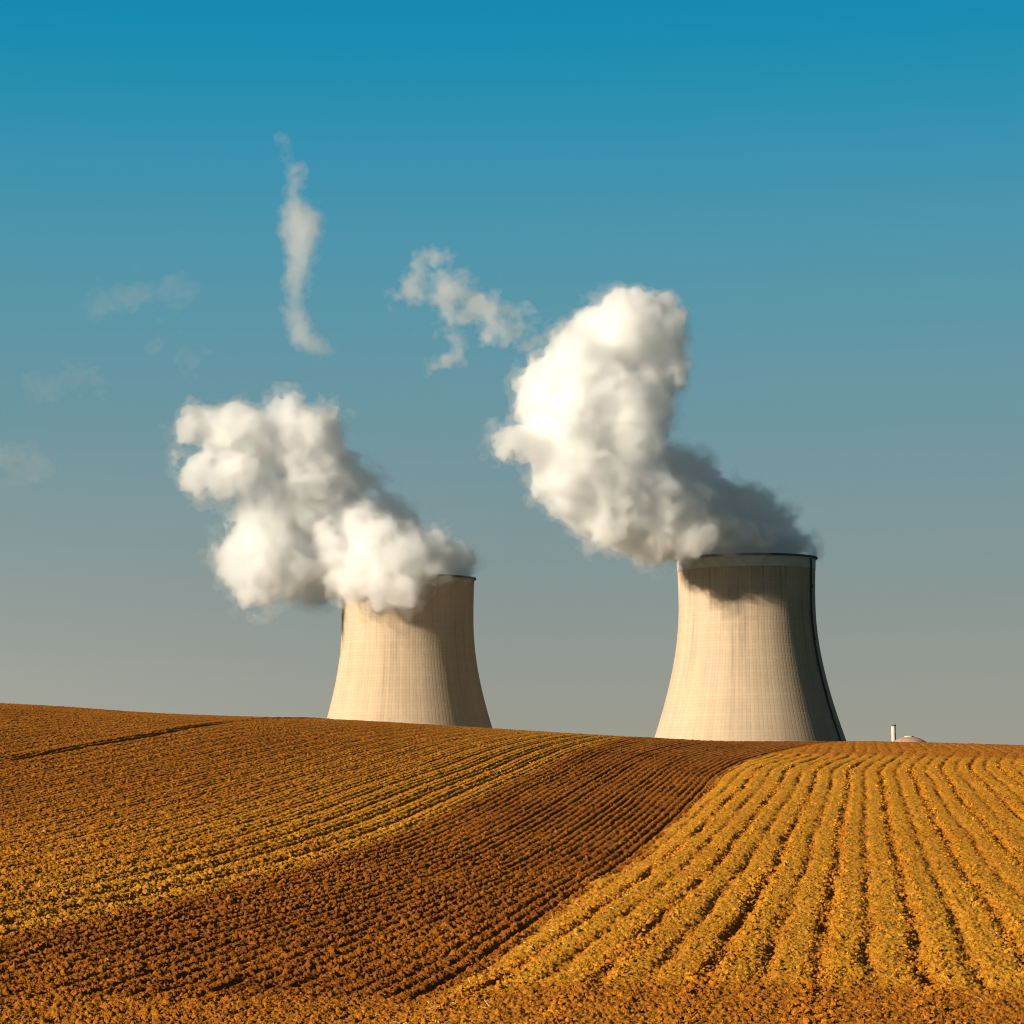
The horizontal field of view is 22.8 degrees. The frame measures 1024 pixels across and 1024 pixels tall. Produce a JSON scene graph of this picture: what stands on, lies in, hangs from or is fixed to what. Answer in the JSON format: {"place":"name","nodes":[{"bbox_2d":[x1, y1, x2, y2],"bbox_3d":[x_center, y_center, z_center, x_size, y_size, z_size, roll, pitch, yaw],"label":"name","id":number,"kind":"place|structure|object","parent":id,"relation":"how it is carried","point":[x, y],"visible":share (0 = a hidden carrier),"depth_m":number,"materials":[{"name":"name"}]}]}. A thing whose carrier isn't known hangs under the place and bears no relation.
{"place":"outdoors","nodes":[
{"label":"outdoors","id":0,"kind":"place"},
{"bbox_2d":[0,703,1023,1023],"bbox_3d":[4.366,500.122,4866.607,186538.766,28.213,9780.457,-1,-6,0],"label":"ploughed field","id":1,"kind":"structure","parent":0,"point":[40,729],"depth_m":32.97,"materials":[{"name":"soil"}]},
{"bbox_2d":[327,574,491,727],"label":"cooling tower","id":2,"kind":"structure","parent":1,"relation":"on","point":[407,652],"depth_m":1526.08,"materials":[{"name":"concrete"}]},
{"bbox_2d":[654,553,845,741],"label":"cooling tower","id":3,"kind":"structure","parent":1,"relation":"on","point":[748,664],"depth_m":1472.66,"materials":[{"name":"concrete"}]},
{"bbox_2d":[891,725,895,740],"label":"vent stack","id":4,"kind":"object","parent":1,"relation":"on","point":[893,732],"visible":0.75,"depth_m":1966.16,"materials":[{"name":"paint"}]},
{"bbox_2d":[895,736,925,741],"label":"reactor building","id":5,"kind":"structure","parent":1,"relation":"on","point":[909,739],"depth_m":1934.16,"materials":[{"name":"concrete"}]},
{"bbox_2d":[0,0,1023,744],"label":"sky","id":6,"kind":"structure","parent":0,"point":[553,305],"materials":[{"name":"blue"}]}
]}

